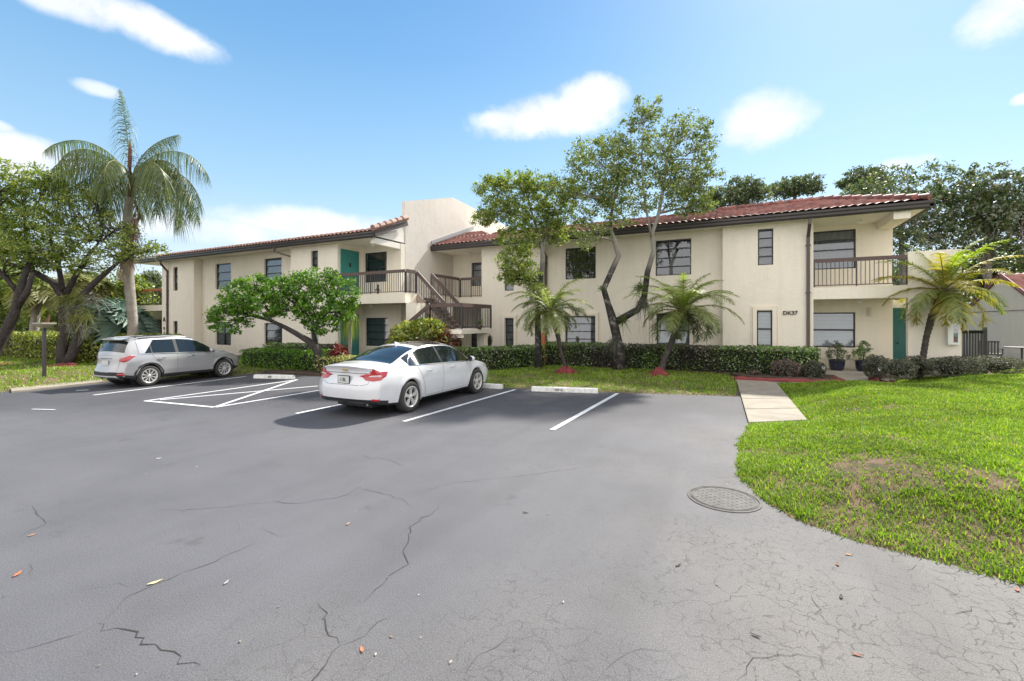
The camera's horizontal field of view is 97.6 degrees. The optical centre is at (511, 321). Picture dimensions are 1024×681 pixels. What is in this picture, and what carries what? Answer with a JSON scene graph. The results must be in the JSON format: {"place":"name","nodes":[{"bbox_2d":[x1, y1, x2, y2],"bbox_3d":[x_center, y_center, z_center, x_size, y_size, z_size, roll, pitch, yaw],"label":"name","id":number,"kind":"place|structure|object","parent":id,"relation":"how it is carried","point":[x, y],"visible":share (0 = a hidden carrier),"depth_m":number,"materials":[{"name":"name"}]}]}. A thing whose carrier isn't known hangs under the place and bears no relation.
{"place":"outdoors","nodes":[
{"label":"outdoors","id":0,"kind":"place"},
{"bbox_2d":[0,356,283,392],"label":"lawn","id":1,"kind":"structure","parent":0,"point":[84,375],"depth_m":15.08,"materials":[{"name":"green plant"}]},
{"bbox_2d":[0,282,58,330],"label":"fan palm","id":2,"kind":"object","parent":1,"relation":"on","point":[38,301],"visible":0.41,"depth_m":26.55,"materials":[{"name":"green plant"}]},
{"bbox_2d":[0,166,77,355],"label":"shade tree","id":3,"kind":"object","parent":1,"relation":"on","point":[22,289],"visible":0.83,"depth_m":17.53,"materials":[{"name":"green plant"}]},
{"bbox_2d":[32,316,56,376],"bbox_3d":[-14.989,0.850,14.356,0.400,2.060,0.400,0,0,9],"label":"bollard lamp","id":4,"kind":"object","parent":1,"relation":"on","point":[45,325],"visible":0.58,"depth_m":14.33,"materials":[{"name":"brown metal"}]},
{"bbox_2d":[11,379,102,392],"bbox_3d":[-13.161,1.883,13.071,0.784,0.095,2.450,0,0,18],"label":"kerb strip","id":5,"kind":"object","parent":1,"relation":"on","point":[38,387],"visible":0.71,"depth_m":12.84,"materials":[{"name":"concrete"}]},
{"bbox_2d":[47,363,89,366],"bbox_3d":[-18.066,1.770,18.140,2.154,0.209,2.096,0,0,27],"label":"mulch mound","id":6,"kind":"object","parent":1,"relation":"on","point":[65,364],"visible":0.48,"depth_m":17.93,"materials":[{"name":"red soil"}]},
{"bbox_2d":[48,269,119,330],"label":"fan palm","id":7,"kind":"object","parent":1,"relation":"on","point":[104,288],"visible":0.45,"depth_m":25.56,"materials":[{"name":"green plant"}]},
{"bbox_2d":[68,334,102,363],"bbox_3d":[-18.314,1.202,19.462,2.063,1.374,1.499,0,0,27],"label":"bush","id":8,"kind":"object","parent":1,"relation":"on","point":[88,351],"visible":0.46,"depth_m":19.09,"materials":[{"name":"green plant"}]},
{"bbox_2d":[0,157,171,363],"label":"shade tree","id":9,"kind":"object","parent":1,"relation":"on","point":[63,352],"visible":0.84,"depth_m":18.35,"materials":[{"name":"green plant"}]},
{"bbox_2d":[0,330,183,360],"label":"hedge","id":10,"kind":"object","parent":1,"relation":"on","point":[27,344],"visible":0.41,"depth_m":21.27,"materials":[{"name":"green plant"}]},
{"bbox_2d":[69,297,160,345],"bbox_3d":[-18.274,0.374,20.487,3.479,3.069,3.466,0,0,27],"label":"fan palm","id":11,"kind":"object","parent":1,"relation":"on","point":[114,324],"visible":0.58,"depth_m":19.77,"materials":[{"name":"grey plant"}]},
{"bbox_2d":[34,89,211,335],"bbox_3d":[-16.660,-3.953,19.423,5.638,11.672,5.718,0,0,-42],"label":"palm tree","id":12,"kind":"object","parent":1,"relation":"on","point":[167,184],"visible":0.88,"depth_m":19.11,"materials":[{"name":"green plant"}]},
{"bbox_2d":[235,355,505,375],"bbox_3d":[-11.155,1.880,20.317,22.523,0.100,7.542,0,0,17],"label":"planting bed","id":13,"kind":"object","parent":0,"point":[300,372],"depth_m":16.42,"materials":[{"name":"soil"}]},
{"bbox_2d":[202,266,362,370],"bbox_3d":[-8.341,-0.078,16.392,5.809,3.962,1.727,0,0,-1],"label":"tree","id":14,"kind":"object","parent":13,"relation":"on","point":[248,308],"visible":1,"depth_m":16.21,"materials":[{"name":"green plant"}]},
{"bbox_2d":[239,347,331,371],"bbox_3d":[-8.581,1.428,17.512,4.761,0.877,1.122,0,0,22],"label":"hedge","id":15,"kind":"object","parent":13,"relation":"on","point":[284,358],"visible":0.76,"depth_m":17.32,"materials":[{"name":"green plant"}]},
{"bbox_2d":[262,342,347,352],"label":"hedge","id":16,"kind":"object","parent":13,"relation":"on","point":[298,345],"visible":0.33,"depth_m":19.09,"materials":[{"name":"green plant"}]},
{"bbox_2d":[313,354,356,372],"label":"hedge","id":17,"kind":"object","parent":13,"relation":"on","point":[324,361],"visible":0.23,"depth_m":15.92,"materials":[{"name":"green plant"}]},
{"bbox_2d":[327,342,349,359],"bbox_3d":[-6.360,1.232,16.399,0.753,1.107,0.782,0,0,27],"label":"cordyline","id":18,"kind":"object","parent":13,"relation":"on","point":[338,349],"visible":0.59,"depth_m":16.24,"materials":[{"name":"red plant"}]},
{"bbox_2d":[335,311,361,359],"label":"ponytail palm","id":19,"kind":"object","parent":13,"relation":"on","point":[350,326],"visible":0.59,"depth_m":16.93,"materials":[{"name":"green plant"}]},
{"bbox_2d":[386,316,462,349],"bbox_3d":[-3.437,0.844,17.411,3.125,2.098,1.782,0,0,7],"label":"croton bush","id":20,"kind":"object","parent":13,"relation":"on","point":[414,331],"visible":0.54,"depth_m":16.97,"materials":[{"name":"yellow plant"}]},
{"bbox_2d":[488,333,492,345],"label":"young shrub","id":21,"kind":"object","parent":13,"relation":"on","point":[490,339],"visible":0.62,"depth_m":20.13,"materials":[{"name":"green plant"}]},
{"bbox_2d":[452,344,547,370],"bbox_3d":[-0.652,1.375,17.409,4.531,0.983,2.013,0,0,-20],"label":"hedge","id":22,"kind":"object","parent":13,"relation":"on","point":[501,357],"visible":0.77,"depth_m":16.99,"materials":[{"name":"green plant"}]},
{"bbox_2d":[0,373,1023,680],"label":"parking lot","id":23,"kind":"structure","parent":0,"point":[462,549],"depth_m":3.60,"materials":[{"name":"grey asphalt"}]},
{"bbox_2d":[93,335,238,385],"bbox_3d":[-10.852,1.169,14.408,1.947,1.506,3.794,0,0,21],"label":"parked crossover","id":24,"kind":"object","parent":23,"relation":"on","point":[144,360],"visible":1,"depth_m":13.30,"materials":[{"name":"silver metal"}]},
{"bbox_2d":[99,340,128,352],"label":"rear window","id":25,"kind":"structure","parent":24,"relation":"in","point":[111,345],"depth_m":12.79,"materials":[{"name":"grey glass"}]},
{"bbox_2d":[150,339,175,352],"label":"side window","id":26,"kind":"structure","parent":24,"relation":"in","point":[157,345],"depth_m":13.47,"materials":[{"name":"blue glass"}]},
{"bbox_2d":[175,339,213,351],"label":"side window","id":27,"kind":"structure","parent":24,"relation":"in","point":[184,345],"depth_m":14.22,"materials":[{"name":"blue glass"}]},
{"bbox_2d":[253,374,294,378],"bbox_3d":[-7.851,1.817,14.793,1.411,0.125,0.170,0,0,8],"label":"wheel stop","id":28,"kind":"object","parent":23,"relation":"on","point":[263,376],"visible":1,"depth_m":14.72,"materials":[{"name":"white concrete"}]},
{"bbox_2d":[2,375,728,674],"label":"leaf litter","id":29,"kind":"object","parent":23,"relation":"on","point":[345,474],"visible":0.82,"depth_m":5.71,"materials":[{"name":"brown plant"}]},
{"bbox_2d":[319,341,487,411],"bbox_3d":[-2.288,1.186,10.915,2.152,1.469,4.737,0,0,26],"label":"parked saloon","id":30,"kind":"object","parent":23,"relation":"on","point":[405,376],"visible":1,"depth_m":9.38,"materials":[{"name":"white paint"}]},
{"bbox_2d":[346,345,412,363],"bbox_3d":[-2.860,0.698,9.736,1.290,0.323,0.875,0,0,26],"label":"rear window","id":31,"kind":"structure","parent":30,"relation":"in","point":[388,354],"depth_m":9.64,"materials":[{"name":"blue glass"}]},
{"bbox_2d":[401,354,415,364],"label":"side window","id":32,"kind":"structure","parent":30,"relation":"in","point":[410,362],"depth_m":9.49,"materials":[{"name":"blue glass"}]},
{"bbox_2d":[409,346,440,364],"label":"side window","id":33,"kind":"structure","parent":30,"relation":"in","point":[425,355],"depth_m":10.01,"materials":[{"name":"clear glass"}]},
{"bbox_2d":[434,346,467,361],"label":"side window","id":34,"kind":"structure","parent":30,"relation":"in","point":[446,353],"depth_m":10.84,"materials":[{"name":"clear glass"}]},
{"bbox_2d":[482,383,502,388],"bbox_3d":[-1.272,1.817,12.902,2.138,0.125,0.168,0,0,20],"label":"wheel stop","id":35,"kind":"object","parent":23,"relation":"on","point":[492,386],"visible":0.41,"depth_m":12.56,"materials":[{"name":"white concrete"}]},
{"bbox_2d":[531,386,597,392],"bbox_3d":[1.397,1.817,11.965,1.762,0.125,0.170,0,0,12],"label":"wheel stop","id":36,"kind":"object","parent":23,"relation":"on","point":[562,389],"visible":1,"depth_m":11.91,"materials":[{"name":"white concrete"}]},
{"bbox_2d":[687,485,762,512],"bbox_3d":[2.248,1.873,4.757,0.720,0.012,0.720,0,0,27],"label":"manhole cover","id":37,"kind":"object","parent":23,"relation":"on","point":[725,499],"visible":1,"depth_m":4.71,"materials":[{"name":"metal"}]},
{"bbox_2d":[0,0,1023,302],"label":"sky","id":38,"kind":"structure","parent":0,"point":[301,118],"materials":[{"name":"blue"}]},
{"bbox_2d":[484,364,739,395],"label":"lawn","id":39,"kind":"structure","parent":0,"point":[567,382],"depth_m":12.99,"materials":[{"name":"green plant"}]},
{"bbox_2d":[468,166,579,368],"bbox_3d":[0.514,-1.979,17.022,4.322,7.724,2.056,0,0,-7],"label":"shade tree","id":40,"kind":"object","parent":39,"relation":"on","point":[527,186],"visible":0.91,"depth_m":16.77,"materials":[{"name":"green plant"}]},
{"bbox_2d":[505,278,593,365],"bbox_3d":[1.329,0.182,15.503,2.841,3.290,2.994,0,0,27],"label":"palm tree","id":41,"kind":"object","parent":39,"relation":"on","point":[551,310],"visible":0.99,"depth_m":15.30,"materials":[{"name":"green plant"}]},
{"bbox_2d":[554,366,579,373],"bbox_3d":[1.841,1.648,15.320,1.117,0.320,1.138,0,0,27],"label":"mulch mound","id":42,"kind":"object","parent":39,"relation":"on","point":[565,369],"visible":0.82,"depth_m":15.13,"materials":[{"name":"red soil"}]},
{"bbox_2d":[547,94,725,369],"bbox_3d":[4.490,-3.176,16.273,6.478,10.136,2.325,0,0,-2],"label":"shade tree","id":43,"kind":"object","parent":39,"relation":"on","point":[687,189],"visible":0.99,"depth_m":16.06,"materials":[{"name":"green plant"}]},
{"bbox_2d":[646,366,672,375],"bbox_3d":[4.894,1.638,14.908,0.871,0.347,0.872,0,0,27],"label":"mulch mound","id":44,"kind":"object","parent":39,"relation":"on","point":[659,370],"visible":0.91,"depth_m":14.76,"materials":[{"name":"red soil"}]},
{"bbox_2d":[623,273,744,369],"bbox_3d":[6.000,0.105,15.668,3.861,3.489,3.686,0,0,27],"label":"palm tree","id":45,"kind":"object","parent":39,"relation":"on","point":[681,302],"visible":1,"depth_m":15.23,"materials":[{"name":"green plant"}]},
{"bbox_2d":[544,363,837,379],"bbox_3d":[5.076,1.845,16.636,11.600,0.170,1.700,0,0,27],"label":"hedge bed","id":46,"kind":"object","parent":39,"relation":"on","point":[769,375],"visible":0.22,"depth_m":15.10,"materials":[{"name":"soil"}]},
{"bbox_2d":[541,341,821,375],"bbox_3d":[5.686,1.297,16.860,9.867,1.056,1.188,0,0,27],"label":"hedge","id":47,"kind":"object","parent":46,"relation":"on","point":[726,358],"visible":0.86,"depth_m":16.20,"materials":[{"name":"green plant"}]},
{"bbox_2d":[542,333,544,360],"bbox_3d":[1.294,1.120,18.455,0.140,1.320,0.070,0,0,27],"label":"wood board","id":48,"kind":"object","parent":47,"relation":"in","point":[543,339],"visible":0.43,"depth_m":18.41,"materials":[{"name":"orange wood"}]},
{"bbox_2d":[748,369,760,374],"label":"bush","id":49,"kind":"object","parent":46,"relation":"on","point":[755,372],"visible":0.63,"depth_m":14.70,"materials":[{"name":"brown plant"}]},
{"bbox_2d":[769,358,802,376],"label":"bush","id":50,"kind":"object","parent":46,"relation":"on","point":[786,367],"visible":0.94,"depth_m":14.36,"materials":[{"name":"purple plant"}]},
{"bbox_2d":[801,360,826,377],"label":"bush","id":51,"kind":"object","parent":46,"relation":"on","point":[815,369],"visible":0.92,"depth_m":14.08,"materials":[{"name":"green plant"}]},
{"bbox_2d":[735,368,907,423],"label":"footpath","id":52,"kind":"structure","parent":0,"point":[765,401],"depth_m":10.52,"materials":[{"name":"concrete"}]},
{"bbox_2d":[825,340,852,370],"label":"potted shrub","id":53,"kind":"object","parent":52,"relation":"on","point":[837,364],"visible":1,"depth_m":15.89,"materials":[{"name":"green plant"}]},
{"bbox_2d":[850,340,875,371],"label":"potted shrub","id":54,"kind":"object","parent":52,"relation":"on","point":[859,362],"visible":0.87,"depth_m":15.72,"materials":[{"name":"green plant"}]},
{"bbox_2d":[734,369,1023,585],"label":"lawn","id":55,"kind":"structure","parent":0,"point":[871,464],"depth_m":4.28,"materials":[{"name":"green plant"}]},
{"bbox_2d":[734,376,844,381],"bbox_3d":[8.675,1.821,13.824,3.320,0.212,0.985,0,0,-2],"label":"mulch edging","id":56,"kind":"object","parent":55,"relation":"on","point":[776,379],"visible":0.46,"depth_m":13.65,"materials":[{"name":"red soil"}]},
{"bbox_2d":[868,376,897,382],"bbox_3d":[11.335,1.824,13.763,0.590,0.198,2.023,0,0,32],"label":"mulch edging","id":57,"kind":"object","parent":55,"relation":"on","point":[875,379],"visible":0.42,"depth_m":13.64,"materials":[{"name":"red soil"}]},
{"bbox_2d":[861,354,887,377],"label":"bush","id":58,"kind":"object","parent":57,"relation":"on","point":[871,363],"visible":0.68,"depth_m":13.68,"materials":[{"name":"green plant"}]},
{"bbox_2d":[876,358,919,379],"bbox_3d":[11.150,1.357,12.963,0.951,0.622,0.805,0,0,27],"label":"bush","id":59,"kind":"object","parent":55,"relation":"on","point":[896,368],"visible":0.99,"depth_m":12.82,"materials":[{"name":"green plant"}]},
{"bbox_2d":[899,355,931,376],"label":"bush","id":60,"kind":"object","parent":55,"relation":"on","point":[916,361],"visible":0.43,"depth_m":13.42,"materials":[{"name":"green plant"}]},
{"bbox_2d":[871,238,1023,378],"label":"palm tree","id":61,"kind":"object","parent":55,"relation":"on","point":[944,282],"visible":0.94,"depth_m":13.60,"materials":[{"name":"green plant"}]},
{"bbox_2d":[922,357,984,376],"bbox_3d":[12.523,1.289,12.744,1.227,0.591,0.960,0,0,27],"label":"bush","id":62,"kind":"object","parent":55,"relation":"on","point":[952,365],"visible":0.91,"depth_m":12.59,"materials":[{"name":"green plant"}]},
{"bbox_2d":[934,355,990,372],"bbox_3d":[13.409,1.269,13.393,1.279,0.498,1.007,0,0,27],"label":"bush","id":63,"kind":"object","parent":55,"relation":"on","point":[974,359],"visible":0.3,"depth_m":13.12,"materials":[{"name":"green plant"}]},
{"bbox_2d":[961,355,1023,374],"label":"bush","id":64,"kind":"object","parent":55,"relation":"on","point":[998,365],"visible":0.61,"depth_m":12.95,"materials":[{"name":"green plant"}]},
{"bbox_3d":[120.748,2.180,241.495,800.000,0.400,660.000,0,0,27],"label":"ground","id":65,"kind":"structure","parent":0,"visible":0},
{"bbox_2d":[0,262,40,330],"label":"background tree","id":66,"kind":"object","parent":65,"relation":"on","point":[18,325],"visible":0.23,"depth_m":30.39,"materials":[{"name":"green plant"}]},
{"bbox_2d":[19,275,73,331],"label":"background tree","id":67,"kind":"object","parent":65,"relation":"on","point":[46,314],"visible":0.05,"depth_m":29.62,"materials":[{"name":"green plant"}]},
{"bbox_2d":[109,272,161,314],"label":"background tree","id":68,"kind":"object","parent":65,"relation":"on","point":[140,284],"visible":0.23,"depth_m":28.64,"materials":[{"name":"green plant"}]},
{"bbox_2d":[138,267,161,304],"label":"background tree","id":69,"kind":"object","parent":65,"relation":"on","point":[151,277],"visible":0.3,"depth_m":32.47,"materials":[{"name":"green plant"}]},
{"bbox_2d":[135,193,961,377],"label":"apartment building","id":70,"kind":"structure","parent":65,"relation":"on","point":[800,272],"depth_m":18.77,"materials":[{"name":"beige paint"}]},
{"bbox_2d":[152,319,161,333],"bbox_3d":[-24.038,0.895,30.298,1.040,2.070,0.122,0,0,27],"label":"door","id":71,"kind":"structure","parent":70,"relation":"in","point":[158,326],"depth_m":30.21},
{"bbox_2d":[175,267,177,290],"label":"window","id":72,"kind":"structure","parent":70,"relation":"in","point":[176,268],"depth_m":26.44,"materials":[{"name":"grey glass"}]},
{"bbox_2d":[217,263,230,288],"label":"window","id":73,"kind":"structure","parent":70,"relation":"in","point":[223,270],"depth_m":25.18,"materials":[{"name":"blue glass"}]},
{"bbox_2d":[217,322,230,344],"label":"window","id":74,"kind":"structure","parent":70,"relation":"in","point":[224,338],"depth_m":25.08,"materials":[{"name":"grey glass"}]},
{"bbox_2d":[266,258,281,279],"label":"window","id":75,"kind":"structure","parent":70,"relation":"in","point":[273,266],"depth_m":23.25,"materials":[{"name":"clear glass"}]},
{"bbox_2d":[266,323,281,345],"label":"window","id":76,"kind":"structure","parent":70,"relation":"in","point":[273,332],"depth_m":23.24,"materials":[{"name":"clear glass"}]},
{"bbox_2d":[312,251,317,270],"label":"window","id":77,"kind":"structure","parent":70,"relation":"in","point":[314,253],"depth_m":21.22,"materials":[{"name":"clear glass"}]},
{"bbox_2d":[340,249,358,294],"bbox_3d":[-7.562,-2.260,20.943,0.100,2.140,1.080,0,0,27],"label":"door","id":78,"kind":"structure","parent":70,"relation":"in","point":[349,260],"depth_m":20.87,"materials":[{"name":"teal paint"}]},
{"bbox_2d":[340,314,358,357],"bbox_3d":[-7.562,0.720,20.943,0.100,2.120,1.080,0,0,27],"label":"door","id":79,"kind":"structure","parent":70,"relation":"in","point":[355,343],"depth_m":21.20,"materials":[{"name":"teal paint"}]},
{"bbox_2d":[366,252,386,282],"bbox_3d":[-6.389,-2.579,21.426,1.601,1.616,0.267,0,0,27],"label":"window","id":80,"kind":"structure","parent":70,"relation":"in","point":[377,261],"depth_m":21.46,"materials":[{"name":"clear glass"}]},
{"bbox_2d":[367,318,387,345],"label":"window","id":81,"kind":"structure","parent":70,"relation":"in","point":[377,328],"depth_m":21.43,"materials":[{"name":"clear glass"}]},
{"bbox_2d":[472,333,476,346],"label":"window","id":82,"kind":"structure","parent":70,"relation":"in","point":[474,336],"depth_m":24.00,"materials":[{"name":"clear glass"}]},
{"bbox_2d":[472,262,481,285],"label":"window","id":83,"kind":"structure","parent":70,"relation":"in","point":[476,267],"depth_m":23.90,"materials":[{"name":"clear glass"}]},
{"bbox_2d":[505,261,513,290],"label":"window","id":84,"kind":"structure","parent":70,"relation":"in","point":[507,288],"depth_m":21.27,"materials":[{"name":"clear glass"}]},
{"bbox_2d":[506,318,512,344],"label":"window","id":85,"kind":"structure","parent":70,"relation":"in","point":[509,321],"depth_m":21.28,"materials":[{"name":"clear glass"}]},
{"bbox_2d":[566,316,594,345],"bbox_3d":[3.133,0.439,20.131,1.606,1.553,0.267,0,0,27],"label":"window","id":86,"kind":"structure","parent":70,"relation":"in","point":[585,330],"depth_m":20.11,"materials":[{"name":"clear glass"}]},
{"bbox_2d":[566,247,595,279],"bbox_3d":[3.133,-2.599,20.131,1.606,1.601,0.267,0,0,27],"label":"window","id":87,"kind":"structure","parent":70,"relation":"in","point":[580,263],"depth_m":20.16,"materials":[{"name":"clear glass"}]},
{"bbox_2d":[657,314,688,347],"bbox_3d":[6.625,0.368,18.385,1.473,1.586,0.267,0,0,27],"label":"window","id":88,"kind":"structure","parent":70,"relation":"in","point":[664,339],"depth_m":18.45,"materials":[{"name":"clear glass"}]},
{"bbox_2d":[656,238,690,275],"bbox_3d":[6.633,-2.610,18.381,1.575,1.651,0.267,0,0,27],"label":"window","id":89,"kind":"structure","parent":70,"relation":"in","point":[673,257],"depth_m":18.38,"materials":[{"name":"grey glass"}]},
{"bbox_2d":[757,311,771,346],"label":"window","id":90,"kind":"structure","parent":70,"relation":"in","point":[764,318],"depth_m":16.55,"materials":[{"name":"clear glass"}]},
{"bbox_2d":[758,229,772,264],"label":"window","id":91,"kind":"structure","parent":70,"relation":"in","point":[765,236],"depth_m":16.56,"materials":[{"name":"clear glass"}]},
{"bbox_2d":[813,229,854,269],"bbox_3d":[12.055,-2.687,16.955,1.679,1.644,0.267,0,0,27],"label":"window","id":92,"kind":"structure","parent":70,"relation":"in","point":[839,243],"depth_m":16.89,"materials":[{"name":"grey glass"}]},
{"bbox_2d":[813,312,854,347],"bbox_3d":[12.048,0.311,16.959,1.663,1.505,0.267,0,0,27],"label":"window","id":93,"kind":"structure","parent":70,"relation":"in","point":[828,328],"depth_m":16.89,"materials":[{"name":"grey glass"}]},
{"bbox_2d":[893,308,905,359],"bbox_3d":[14.033,0.635,15.969,0.760,2.250,0.122,0,0,27],"label":"door","id":94,"kind":"structure","parent":70,"relation":"in","point":[899,327],"depth_m":16.06,"materials":[{"name":"teal paint"}]},
{"bbox_2d":[946,322,959,344],"bbox_3d":[13.778,0.369,14.007,0.277,0.704,0.180,0,0,27],"label":"extinguisher cabinet","id":95,"kind":"object","parent":70,"relation":"attached to","point":[953,334],"visible":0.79,"depth_m":13.94,"materials":[{"name":"white paint"}]},
{"bbox_2d":[699,185,731,209],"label":"background tree","id":96,"kind":"object","parent":65,"relation":"on","point":[717,196],"visible":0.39,"depth_m":43.31,"materials":[{"name":"green plant"}]},
{"bbox_2d":[718,173,774,206],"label":"background tree","id":97,"kind":"object","parent":65,"relation":"on","point":[742,192],"visible":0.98,"depth_m":41.35,"materials":[{"name":"green plant"}]},
{"bbox_2d":[765,172,827,201],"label":"background tree","id":98,"kind":"object","parent":65,"relation":"on","point":[795,186],"visible":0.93,"depth_m":44.76,"materials":[{"name":"green plant"}]},
{"bbox_2d":[833,164,896,194],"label":"background tree","id":99,"kind":"object","parent":65,"relation":"on","point":[859,172],"visible":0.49,"depth_m":43.52,"materials":[{"name":"green plant"}]},
{"bbox_2d":[839,158,994,299],"bbox_3d":[30.227,-5.080,33.779,10.940,14.134,7.342,0,0,-18],"label":"background tree","id":100,"kind":"object","parent":65,"relation":"on","point":[921,237],"visible":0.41,"depth_m":32.82,"materials":[{"name":"green plant"}]},
{"bbox_2d":[910,160,1023,286],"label":"background tree","id":101,"kind":"object","parent":65,"relation":"on","point":[1003,191],"visible":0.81,"depth_m":32.14,"materials":[{"name":"green plant"}]},
{"bbox_2d":[962,327,986,373],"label":"garden gate","id":102,"kind":"structure","parent":65,"relation":"on","point":[973,342],"depth_m":14.37,"materials":[{"name":"grey metal"}]},
{"bbox_2d":[979,340,1003,357],"bbox_3d":[19.941,1.276,18.648,0.591,0.972,0.635,0,0,-32],"label":"patio chair","id":103,"kind":"object","parent":65,"relation":"on","point":[995,353],"visible":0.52,"depth_m":18.43,"materials":[{"name":"metal"}]},
{"bbox_2d":[963,238,1021,299],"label":"wood","id":104,"kind":"object","parent":65,"relation":"on","point":[999,252],"visible":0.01,"depth_m":42.07,"materials":[{"name":"green plant"}]},
{"bbox_2d":[962,251,1023,302],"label":"background tree","id":105,"kind":"object","parent":65,"relation":"on","point":[974,263],"visible":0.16,"depth_m":35.21,"materials":[{"name":"green plant"}]},
{"bbox_2d":[962,272,1023,362],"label":"neighbour house","id":106,"kind":"structure","parent":65,"relation":"on","point":[1007,329],"depth_m":22.30,"materials":[{"name":"grey paint"}]},
{"bbox_2d":[977,175,1023,273],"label":"background tree","id":107,"kind":"object","parent":65,"relation":"on","point":[1019,264],"visible":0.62,"depth_m":31.58,"materials":[{"name":"green plant"}]},
{"bbox_2d":[1003,346,1023,364],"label":"patio table","id":108,"kind":"object","parent":65,"relation":"on","point":[1022,348],"visible":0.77,"depth_m":18.30,"materials":[{"name":"metal"}]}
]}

